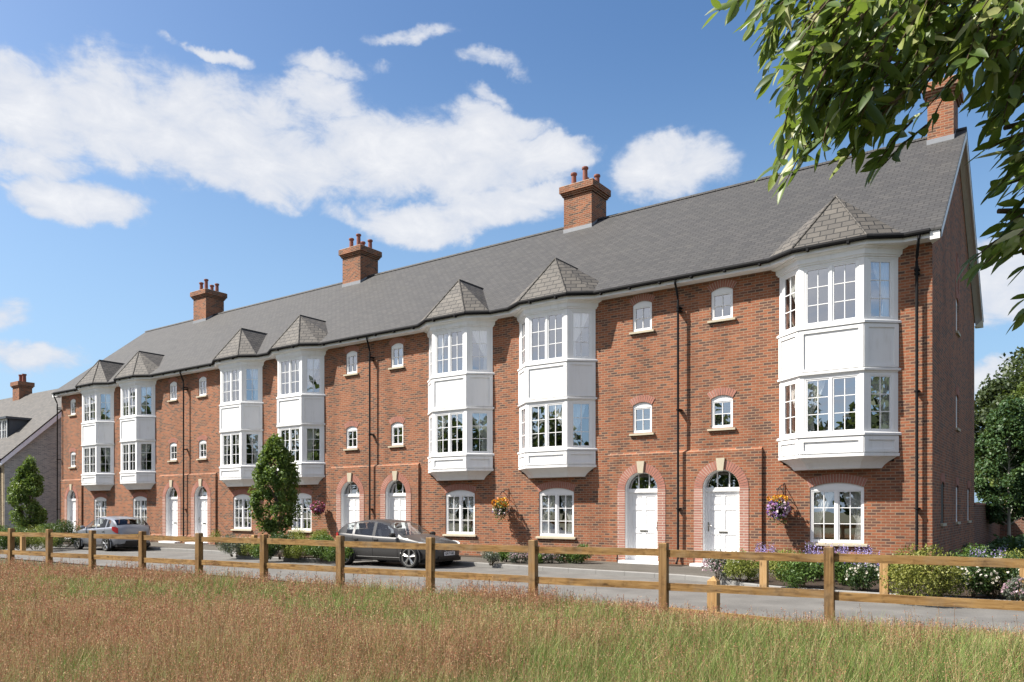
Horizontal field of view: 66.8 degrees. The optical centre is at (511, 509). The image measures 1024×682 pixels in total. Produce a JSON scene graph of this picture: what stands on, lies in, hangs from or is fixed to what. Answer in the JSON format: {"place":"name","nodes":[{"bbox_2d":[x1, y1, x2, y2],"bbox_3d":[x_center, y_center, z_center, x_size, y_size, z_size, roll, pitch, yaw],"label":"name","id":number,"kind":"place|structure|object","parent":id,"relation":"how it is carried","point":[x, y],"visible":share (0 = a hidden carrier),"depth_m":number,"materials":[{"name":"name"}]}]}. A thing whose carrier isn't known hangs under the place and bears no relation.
{"place":"outdoors","nodes":[
{"label":"outdoors","id":0,"kind":"place"},
{"bbox_2d":[0,553,1023,681],"bbox_3d":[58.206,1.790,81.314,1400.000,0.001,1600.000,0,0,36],"label":"ground","id":1,"kind":"structure","parent":0,"point":[77,565],"depth_m":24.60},
{"bbox_2d":[0,374,60,531],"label":"house","id":2,"kind":"structure","parent":1,"relation":"on","point":[28,421],"depth_m":49.86,"materials":[{"name":"brick"}]},
{"bbox_2d":[51,319,198,538],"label":"terraced house","id":3,"kind":"structure","parent":1,"relation":"on","point":[89,481],"depth_m":44.30,"materials":[{"name":"red brick"}]},
{"bbox_2d":[68,395,75,415],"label":"window","id":4,"kind":"structure","parent":3,"relation":"in","point":[73,397],"depth_m":45.26,"materials":[{"name":"white glass"}]},
{"bbox_2d":[68,448,75,467],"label":"window","id":5,"kind":"structure","parent":3,"relation":"in","point":[72,449],"depth_m":45.32,"materials":[{"name":"white glass"}]},
{"bbox_2d":[71,501,75,529],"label":"front door","id":6,"kind":"structure","parent":3,"relation":"in","point":[73,503],"depth_m":45.46,"materials":[{"name":"white paint"}]},
{"bbox_2d":[79,387,115,490],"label":"bay window","id":7,"kind":"structure","parent":3,"relation":"in","point":[97,434],"depth_m":42.53,"materials":[{"name":"white paint"}]},
{"bbox_2d":[92,493,106,526],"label":"window","id":8,"kind":"structure","parent":3,"relation":"in","point":[102,497],"depth_m":43.50,"materials":[{"name":"white glass"}]},
{"bbox_2d":[110,279,276,542],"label":"terraced house","id":9,"kind":"structure","parent":1,"relation":"on","point":[149,384],"depth_m":40.16,"materials":[{"name":"red brick"}]},
{"bbox_2d":[117,379,156,489],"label":"bay window","id":10,"kind":"structure","parent":9,"relation":"in","point":[138,429],"depth_m":40.16,"materials":[{"name":"white paint"}]},
{"bbox_2d":[132,492,147,524],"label":"window","id":11,"kind":"structure","parent":9,"relation":"in","point":[142,496],"depth_m":41.09,"materials":[{"name":"white glass"}]},
{"bbox_2d":[167,377,177,401],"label":"window","id":12,"kind":"structure","parent":9,"relation":"in","point":[174,380],"depth_m":39.21,"materials":[{"name":"white glass"}]},
{"bbox_2d":[167,438,177,461],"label":"window","id":13,"kind":"structure","parent":9,"relation":"in","point":[174,440],"depth_m":39.22,"materials":[{"name":"white glass"}]},
{"bbox_2d":[170,499,177,535],"bbox_3d":[-16.998,0.510,39.271,1.010,2.100,0.062,0,0,36],"label":"front door","id":14,"kind":"structure","parent":9,"relation":"in","point":[173,502],"depth_m":39.35,"materials":[{"name":"white paint"}]},
{"bbox_2d":[178,282,350,544],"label":"terraced house","id":15,"kind":"structure","parent":1,"relation":"on","point":[228,405],"depth_m":36.97,"materials":[{"name":"red brick"}]},
{"bbox_2d":[196,372,207,397],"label":"window","id":16,"kind":"structure","parent":15,"relation":"in","point":[203,375],"depth_m":37.72,"materials":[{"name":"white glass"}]},
{"bbox_2d":[196,435,207,459],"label":"window","id":17,"kind":"structure","parent":15,"relation":"in","point":[203,438],"depth_m":37.73,"materials":[{"name":"white glass"}]},
{"bbox_2d":[198,499,206,536],"bbox_3d":[-14.947,0.510,37.773,1.010,2.100,0.111,0,0,36],"label":"front door","id":18,"kind":"structure","parent":15,"relation":"in","point":[202,519],"depth_m":37.85,"materials":[{"name":"white paint"}]},
{"bbox_2d":[216,360,265,486],"bbox_3d":[-12.661,-3.915,35.555,3.510,5.670,0.823,0,0,36],"label":"bay window","id":19,"kind":"structure","parent":15,"relation":"in","point":[241,417],"depth_m":35.08,"materials":[{"name":"white paint"}]},
{"bbox_2d":[231,489,251,530],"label":"window","id":20,"kind":"structure","parent":15,"relation":"in","point":[239,500],"depth_m":35.96,"materials":[{"name":"white glass"}]},
{"bbox_2d":[261,233,458,546],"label":"terraced house","id":21,"kind":"structure","parent":1,"relation":"on","point":[319,391],"depth_m":32.56,"materials":[{"name":"red brick"}]},
{"bbox_2d":[289,488,312,532],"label":"window","id":22,"kind":"structure","parent":21,"relation":"in","point":[305,493],"depth_m":33.44,"materials":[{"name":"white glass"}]},
{"bbox_2d":[274,349,327,484],"bbox_3d":[-9.294,-3.915,33.145,3.510,5.670,0.823,0,0,36],"label":"bay window","id":23,"kind":"structure","parent":21,"relation":"in","point":[302,411],"depth_m":32.57,"materials":[{"name":"white paint"}]},
{"bbox_2d":[309,492,325,521],"bbox_3d":[-8.055,-0.117,32.212,0.645,1.266,0.668,0,0,6],"label":"hanging basket","id":24,"kind":"object","parent":21,"relation":"attached to","point":[319,509],"visible":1,"depth_m":32.10,"materials":[{"name":"pink metal"}]},
{"bbox_2d":[343,345,358,375],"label":"window","id":25,"kind":"structure","parent":21,"relation":"in","point":[353,349],"depth_m":31.64,"materials":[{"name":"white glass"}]},
{"bbox_2d":[343,421,358,450],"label":"window","id":26,"kind":"structure","parent":21,"relation":"in","point":[353,424],"depth_m":31.67,"materials":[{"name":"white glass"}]},
{"bbox_2d":[345,497,358,528],"bbox_3d":[-6.443,0.510,31.716,1.010,2.100,0.062,0,0,36],"label":"front door","id":27,"kind":"structure","parent":21,"relation":"in","point":[351,503],"depth_m":31.78,"materials":[{"name":"white paint"}]},
{"bbox_2d":[365,227,574,555],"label":"terraced house","id":28,"kind":"structure","parent":1,"relation":"on","point":[439,434],"depth_m":29.21,"materials":[{"name":"red brick"}]},
{"bbox_2d":[388,337,404,369],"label":"window","id":29,"kind":"structure","parent":28,"relation":"in","point":[399,341],"depth_m":30.18,"materials":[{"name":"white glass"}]},
{"bbox_2d":[388,416,404,447],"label":"window","id":30,"kind":"structure","parent":28,"relation":"in","point":[399,421],"depth_m":30.19,"materials":[{"name":"white glass"}]},
{"bbox_2d":[390,496,405,532],"bbox_3d":[-4.392,0.510,30.217,1.010,2.100,0.111,0,0,36],"label":"front door","id":31,"kind":"structure","parent":28,"relation":"in","point":[397,504],"depth_m":30.25,"materials":[{"name":"white paint"}]},
{"bbox_2d":[442,484,476,536],"bbox_3d":[-1.862,0.000,28.340,1.550,1.920,0.272,0,0,36],"label":"window","id":32,"kind":"structure","parent":28,"relation":"in","point":[454,499],"depth_m":28.36,"materials":[{"name":"clear glass"}]},
{"bbox_2d":[425,318,497,480],"bbox_3d":[-2.106,-3.915,27.999,3.510,5.670,0.823,0,0,36],"label":"bay window","id":33,"kind":"structure","parent":28,"relation":"in","point":[468,392],"depth_m":27.54,"materials":[{"name":"white paint"}]},
{"bbox_2d":[0,528,1023,622],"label":"timber fence","id":34,"kind":"object","parent":1,"relation":"on","point":[829,557],"visible":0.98,"depth_m":12.77,"materials":[{"name":"wood"}]},
{"bbox_2d":[498,166,740,564],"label":"terraced house","id":35,"kind":"structure","parent":1,"relation":"on","point":[590,310],"depth_m":25.05,"materials":[{"name":"red brick"}]},
{"bbox_2d":[491,488,509,522],"bbox_3d":[-0.393,-0.116,26.717,0.648,1.268,0.654,0,0,5],"label":"hanging basket","id":36,"kind":"object","parent":35,"relation":"attached to","point":[501,506],"visible":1,"depth_m":26.61,"materials":[{"name":"multicoloured metal"}]},
{"bbox_2d":[536,481,575,538],"bbox_3d":[1.504,0.000,25.931,1.550,1.920,0.272,0,0,36],"label":"window","id":37,"kind":"structure","parent":35,"relation":"in","point":[549,498],"depth_m":25.93,"materials":[{"name":"clear glass"}]},
{"bbox_2d":[514,299,601,477],"bbox_3d":[1.260,-3.915,25.590,3.510,5.670,0.823,0,0,36],"label":"bay window","id":38,"kind":"structure","parent":35,"relation":"in","point":[567,382],"depth_m":25.14,"materials":[{"name":"white paint"}]},
{"bbox_2d":[629,294,654,334],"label":"window","id":39,"kind":"structure","parent":35,"relation":"in","point":[644,298],"depth_m":24.07,"materials":[{"name":"white glass"}]},
{"bbox_2d":[629,395,654,435],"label":"window","id":40,"kind":"structure","parent":35,"relation":"in","point":[646,401],"depth_m":24.10,"materials":[{"name":"white glass"}]},
{"bbox_2d":[629,492,656,560],"bbox_3d":[4.111,0.510,24.161,1.010,2.100,0.062,0,0,36],"label":"front door","id":41,"kind":"structure","parent":35,"relation":"in","point":[642,506],"depth_m":24.16,"materials":[{"name":"white paint"}]},
{"bbox_2d":[674,74,983,573],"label":"terraced house","id":42,"kind":"structure","parent":1,"relation":"on","point":[827,352],"depth_m":21.74,"materials":[{"name":"red brick"}]},
{"bbox_2d":[707,279,736,323],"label":"window","id":43,"kind":"structure","parent":42,"relation":"in","point":[727,285],"depth_m":22.59,"materials":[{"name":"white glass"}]},
{"bbox_2d":[707,387,736,430],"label":"window","id":44,"kind":"structure","parent":42,"relation":"in","point":[726,394],"depth_m":22.63,"materials":[{"name":"white glass"}]},
{"bbox_2d":[707,491,738,562],"bbox_3d":[6.162,0.510,22.662,1.010,2.100,0.111,0,0,36],"label":"front door","id":45,"kind":"structure","parent":42,"relation":"in","point":[723,506],"depth_m":22.66,"materials":[{"name":"white paint"}]},
{"bbox_2d":[766,483,790,526],"bbox_3d":[7.281,-0.137,21.247,0.656,1.227,0.654,0,0,7],"label":"hanging basket","id":46,"kind":"object","parent":42,"relation":"attached to","point":[781,509],"visible":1,"depth_m":21.11,"materials":[{"name":"purple metal"}]},
{"bbox_2d":[806,474,867,546],"bbox_3d":[8.693,0.000,20.785,1.550,1.920,0.272,0,0,36],"label":"window","id":47,"kind":"structure","parent":42,"relation":"in","point":[851,487],"depth_m":20.76,"materials":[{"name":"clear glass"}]},
{"bbox_2d":[771,244,907,470],"bbox_3d":[8.448,-3.915,20.444,3.510,5.670,0.823,0,0,36],"label":"bay window","id":48,"kind":"structure","parent":42,"relation":"in","point":[864,347],"depth_m":20.09,"materials":[{"name":"white paint"}]},
{"bbox_2d":[940,473,946,525],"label":"window","id":49,"kind":"structure","parent":42,"relation":"in","point":[942,477],"depth_m":20.89,"materials":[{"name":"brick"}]},
{"bbox_2d":[955,477,960,523],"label":"window","id":50,"kind":"structure","parent":42,"relation":"in","point":[957,479],"depth_m":23.93,"materials":[{"name":"white glass"}]},
{"bbox_2d":[955,387,960,431],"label":"window","id":51,"kind":"structure","parent":42,"relation":"in","point":[957,390],"depth_m":23.92,"materials":[{"name":"white glass"}]},
{"bbox_2d":[956,290,960,336],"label":"window","id":52,"kind":"structure","parent":42,"relation":"in","point":[957,295],"depth_m":23.92,"materials":[{"name":"white glass"}]},
{"bbox_2d":[702,0,1023,333],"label":"overhanging tree","id":53,"kind":"object","parent":1,"relation":"on","point":[857,67],"visible":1,"depth_m":3.53,"materials":[{"name":"green plant"}]},
{"bbox_2d":[974,375,1017,483],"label":"broad tree","id":54,"kind":"object","parent":1,"relation":"on","point":[985,401],"visible":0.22,"depth_m":54.07,"materials":[{"name":"green plant"}]},
{"bbox_2d":[974,503,1023,545],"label":"garden wall","id":55,"kind":"structure","parent":1,"relation":"on","point":[984,531],"depth_m":32.30,"materials":[{"name":"brick"}]},
{"bbox_2d":[974,346,1023,482],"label":"broad tree","id":56,"kind":"object","parent":1,"relation":"on","point":[1017,378],"visible":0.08,"depth_m":54.78,"materials":[{"name":"green plant"}]},
{"bbox_2d":[975,382,1023,504],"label":"garden tree","id":57,"kind":"object","parent":1,"relation":"on","point":[1019,393],"visible":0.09,"depth_m":41.44,"materials":[{"name":"green plant"}]},
{"bbox_2d":[0,546,1023,634],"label":"road","id":58,"kind":"structure","parent":0,"point":[744,603],"depth_m":16.77,"materials":[{"name":"asphalt"}]},
{"bbox_2d":[0,524,27,549],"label":"shrub","id":59,"kind":"object","parent":58,"relation":"on","point":[4,540],"visible":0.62,"depth_m":32.00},
{"bbox_2d":[5,528,37,549],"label":"shrub","id":60,"kind":"object","parent":58,"relation":"on","point":[16,544],"visible":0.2,"depth_m":32.90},
{"bbox_2d":[20,537,25,550],"bbox_3d":[-19.458,1.315,30.919,0.160,0.830,0.160,0,0,36],"label":"timber bollard","id":61,"kind":"object","parent":58,"relation":"on","point":[22,543],"visible":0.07,"depth_m":30.86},
{"bbox_2d":[15,525,60,549],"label":"shrub","id":62,"kind":"object","parent":58,"relation":"on","point":[41,540],"visible":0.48,"depth_m":32.67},
{"bbox_2d":[32,523,65,545],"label":"shrub","id":63,"kind":"object","parent":58,"relation":"on","point":[42,526],"visible":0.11,"depth_m":35.13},
{"bbox_2d":[40,519,81,547],"bbox_3d":[-20.179,1.038,34.709,2.119,1.304,2.120,0,0,36],"label":"shrub","id":64,"kind":"object","parent":58,"relation":"on","point":[65,527],"visible":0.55,"depth_m":34.73,"materials":[{"name":"plant"}]},
{"bbox_2d":[73,513,150,550],"bbox_3d":[-17.780,0.938,34.519,4.068,1.644,2.101,0,0,36],"label":"parked car","id":65,"kind":"object","parent":58,"relation":"on","point":[121,526],"visible":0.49,"depth_m":33.47,"materials":[{"name":"silver metal"}]},
{"bbox_2d":[249,537,276,558],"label":"shrub","id":66,"kind":"object","parent":58,"relation":"on","point":[256,550],"visible":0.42,"depth_m":26.18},
{"bbox_2d":[302,533,334,560],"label":"shrub","id":67,"kind":"object","parent":58,"relation":"on","point":[319,551],"visible":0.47,"depth_m":25.55,"materials":[{"name":"plant"}]},
{"bbox_2d":[323,546,353,561],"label":"shrub","id":68,"kind":"object","parent":58,"relation":"on","point":[331,556],"visible":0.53,"depth_m":24.63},
{"bbox_2d":[336,515,460,567],"bbox_3d":[-3.695,0.948,24.904,4.288,1.624,2.160,0,0,33],"label":"parked car","id":69,"kind":"object","parent":58,"relation":"on","point":[379,530],"visible":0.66,"depth_m":24.28,"materials":[{"name":"grey paint"}]},
{"bbox_2d":[2,542,1017,600],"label":"kerb","id":70,"kind":"structure","parent":58,"relation":"on","point":[633,574],"depth_m":21.99,"materials":[{"name":"concrete"}]},
{"bbox_2d":[707,576,719,611],"bbox_3d":[3.357,1.488,12.940,0.164,0.785,0.164,0,0,36],"label":"timber bollard","id":71,"kind":"object","parent":58,"relation":"on","point":[713,599],"visible":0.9,"depth_m":12.88,"materials":[{"name":"wood"}]},
{"bbox_2d":[701,549,732,580],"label":"shrub","id":72,"kind":"object","parent":58,"relation":"on","point":[714,564],"visible":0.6,"depth_m":18.18,"materials":[{"name":"pink plant"}]},
{"bbox_2d":[759,560,768,586],"bbox_3d":[5.352,1.335,16.490,0.150,0.790,0.150,0,0,36],"label":"timber bollard","id":73,"kind":"object","parent":58,"relation":"on","point":[763,573],"visible":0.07,"depth_m":16.43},
{"bbox_2d":[879,563,888,593],"bbox_3d":[7.187,1.325,14.991,0.150,0.810,0.150,0,0,36],"label":"timber bollard","id":74,"kind":"object","parent":58,"relation":"on","point":[882,589],"visible":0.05,"depth_m":14.93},
{"bbox_2d":[879,542,972,597],"bbox_3d":[7.644,1.145,14.378,1.521,1.086,1.378,0,0,36],"label":"shrub","id":75,"kind":"object","parent":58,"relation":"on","point":[904,576],"visible":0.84,"depth_m":14.26,"materials":[{"name":"plant"}]},
{"bbox_2d":[1001,575,1023,600],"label":"shrub","id":76,"kind":"object","parent":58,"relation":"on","point":[1009,588],"visible":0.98,"depth_m":13.58,"materials":[{"name":"pink plant"}]},
{"bbox_2d":[1019,568,1023,600],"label":"timber bollard","id":77,"kind":"object","parent":58,"relation":"on","point":[1021,572],"depth_m":13.80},
{"bbox_2d":[0,0,1023,502],"label":"sky","id":78,"kind":"structure","parent":0,"point":[151,150],"materials":[{"name":"blue"}]},
{"bbox_2d":[66,538,1007,599],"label":"pavement","id":79,"kind":"structure","parent":0,"point":[650,568],"depth_m":22.59,"materials":[{"name":"concrete"}]},
{"bbox_2d":[238,552,318,557],"bbox_3d":[-8.169,1.630,28.323,5.429,0.001,2.049,0,0,36],"label":"flower bed","id":80,"kind":"object","parent":79,"relation":"on","point":[300,553],"visible":0.24,"depth_m":27.21,"materials":[{"name":"plant"}]},
{"bbox_2d":[215,533,250,556],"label":"shrub","id":81,"kind":"object","parent":80,"relation":"on","point":[228,548],"visible":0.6,"depth_m":27.70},
{"bbox_2d":[235,536,253,555],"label":"shrub","id":82,"kind":"object","parent":80,"relation":"on","point":[246,551],"visible":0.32,"depth_m":27.57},
{"bbox_2d":[247,433,303,554],"bbox_3d":[-8.637,-0.533,28.366,1.864,4.526,1.925,0,0,36],"label":"hornbeam tree","id":83,"kind":"object","parent":80,"relation":"on","point":[283,481],"visible":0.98,"depth_m":28.00,"materials":[{"name":"green plant"}]},
{"bbox_2d":[268,531,296,559],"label":"shrub","id":84,"kind":"object","parent":80,"relation":"on","point":[280,536],"visible":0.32,"depth_m":26.27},
{"bbox_2d":[280,534,312,559],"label":"shrub","id":85,"kind":"object","parent":80,"relation":"on","point":[297,554],"visible":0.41,"depth_m":26.04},
{"bbox_2d":[288,526,305,538],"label":"shrub","id":86,"kind":"object","parent":79,"relation":"on","point":[299,532],"visible":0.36,"depth_m":33.38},
{"bbox_2d":[310,528,329,539],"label":"shrub","id":87,"kind":"object","parent":79,"relation":"on","point":[318,533],"visible":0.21,"depth_m":32.16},
{"bbox_2d":[481,551,499,565],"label":"shrub","id":88,"kind":"object","parent":79,"relation":"on","point":[493,557],"visible":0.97,"depth_m":23.61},
{"bbox_2d":[498,552,510,561],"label":"shrub","id":89,"kind":"object","parent":79,"relation":"on","point":[503,556],"visible":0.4,"depth_m":24.43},
{"bbox_2d":[508,552,527,562],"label":"shrub","id":90,"kind":"object","parent":79,"relation":"on","point":[514,556],"visible":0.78,"depth_m":23.90,"materials":[{"name":"pink plant"}]},
{"bbox_2d":[538,553,544,563],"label":"shrub","id":91,"kind":"object","parent":79,"relation":"on","point":[540,559],"visible":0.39,"depth_m":23.79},
{"bbox_2d":[538,546,559,563],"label":"shrub","id":92,"kind":"object","parent":79,"relation":"on","point":[549,557],"visible":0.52,"depth_m":23.83,"materials":[{"name":"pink plant"}]},
{"bbox_2d":[556,546,574,562],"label":"shrub","id":93,"kind":"object","parent":79,"relation":"on","point":[562,558],"visible":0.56,"depth_m":23.92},
{"bbox_2d":[564,542,592,563],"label":"shrub","id":94,"kind":"object","parent":79,"relation":"on","point":[581,558],"visible":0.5,"depth_m":23.75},
{"bbox_2d":[755,543,775,570],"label":"lavender plant","id":95,"kind":"object","parent":79,"relation":"on","point":[771,548],"visible":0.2,"depth_m":20.58,"materials":[{"name":"purple plant"}]},
{"bbox_2d":[742,574,1017,598],"bbox_3d":[19.855,1.630,9.593,33.376,0.001,5.045,0,0,36],"label":"flower bed","id":96,"kind":"object","parent":79,"relation":"on","point":[811,584],"visible":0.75,"depth_m":16.55,"materials":[{"name":"plant"}]},
{"bbox_2d":[722,548,758,581],"bbox_3d":[5.266,1.275,17.816,0.939,0.825,1.049,0,0,36],"label":"shrub","id":97,"kind":"object","parent":96,"relation":"on","point":[741,567],"visible":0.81,"depth_m":17.64,"materials":[{"name":"plant"}]},
{"bbox_2d":[769,549,792,579],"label":"shrub","id":98,"kind":"object","parent":96,"relation":"on","point":[771,564],"visible":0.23,"depth_m":18.15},
{"bbox_2d":[774,550,823,588],"bbox_3d":[6.098,1.260,16.355,1.050,0.857,0.970,0,0,36],"label":"shrub","id":99,"kind":"object","parent":96,"relation":"on","point":[796,572],"visible":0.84,"depth_m":16.19,"materials":[{"name":"plant"}]},
{"bbox_2d":[804,541,832,580],"bbox_3d":[7.028,1.194,17.851,0.768,0.984,0.689,0,0,36],"label":"lavender plant","id":100,"kind":"object","parent":96,"relation":"on","point":[820,574],"visible":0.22,"depth_m":17.82,"materials":[{"name":"purple plant"}]},
{"bbox_2d":[820,552,855,584],"bbox_3d":[7.085,1.303,16.943,0.754,0.767,0.838,0,0,36],"label":"shrub","id":101,"kind":"object","parent":96,"relation":"on","point":[840,571],"visible":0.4,"depth_m":16.73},
{"bbox_2d":[836,544,872,572],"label":"lavender plant","id":102,"kind":"object","parent":96,"relation":"on","point":[853,563],"visible":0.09,"depth_m":18.10,"materials":[{"name":"purple plant"}]},
{"bbox_2d":[844,562,878,590],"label":"shrub","id":103,"kind":"object","parent":96,"relation":"on","point":[853,574],"visible":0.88,"depth_m":15.70,"materials":[{"name":"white plant"}]},
{"bbox_2d":[946,552,1001,597],"bbox_3d":[8.619,1.233,14.675,1.105,0.906,1.168,0,0,36],"label":"shrub","id":104,"kind":"object","parent":96,"relation":"on","point":[982,579],"visible":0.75,"depth_m":14.33,"materials":[{"name":"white plant"}]},
{"bbox_2d":[972,551,1018,599],"bbox_3d":[9.081,1.213,14.443,1.037,0.949,1.052,0,0,-33],"label":"shrub","id":105,"kind":"object","parent":96,"relation":"on","point":[1008,574],"visible":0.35,"depth_m":14.35,"materials":[{"name":"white plant"}]},
{"bbox_2d":[997,548,1023,585],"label":"shrub","id":106,"kind":"object","parent":96,"relation":"on","point":[1017,552],"visible":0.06,"depth_m":15.78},
{"label":"flower bed","id":107,"kind":"structure","parent":79,"relation":"on","visible":0},
{"bbox_2d":[5,455,47,531],"bbox_3d":[-24.967,-0.567,40.062,1.863,4.594,1.935,0,0,2],"label":"hornbeam tree","id":108,"kind":"object","parent":107,"relation":"on","point":[26,485],"visible":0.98,"depth_m":39.67,"materials":[{"name":"green plant"}]},
{"bbox_2d":[670,607,779,622],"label":"grass","id":109,"kind":"structure","parent":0,"point":[726,613],"depth_m":12.46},
{"label":"lawn","id":110,"kind":"structure","parent":0,"visible":0},
{"bbox_2d":[946,547,968,569],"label":"shrub","id":111,"kind":"object","parent":110,"relation":"on","point":[955,552],"visible":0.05,"depth_m":19.45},
{"bbox_2d":[962,542,1002,557],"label":"shrub","id":112,"kind":"object","parent":110,"relation":"on","point":[974,548],"visible":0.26,"depth_m":19.16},
{"bbox_2d":[974,395,1023,536],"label":"garden tree","id":113,"kind":"object","parent":110,"relation":"on","point":[1004,421],"visible":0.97,"depth_m":31.88,"materials":[{"name":"green plant"}]},
{"bbox_2d":[979,534,1023,558],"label":"ground cover","id":114,"kind":"object","parent":110,"relation":"on","point":[1014,543],"visible":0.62,"depth_m":24.19,"materials":[{"name":"green plant"}]},
{"bbox_2d":[989,400,1023,520],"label":"garden tree","id":115,"kind":"object","parent":110,"relation":"on","point":[1018,458],"visible":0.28,"depth_m":32.55,"materials":[{"name":"green plant"}]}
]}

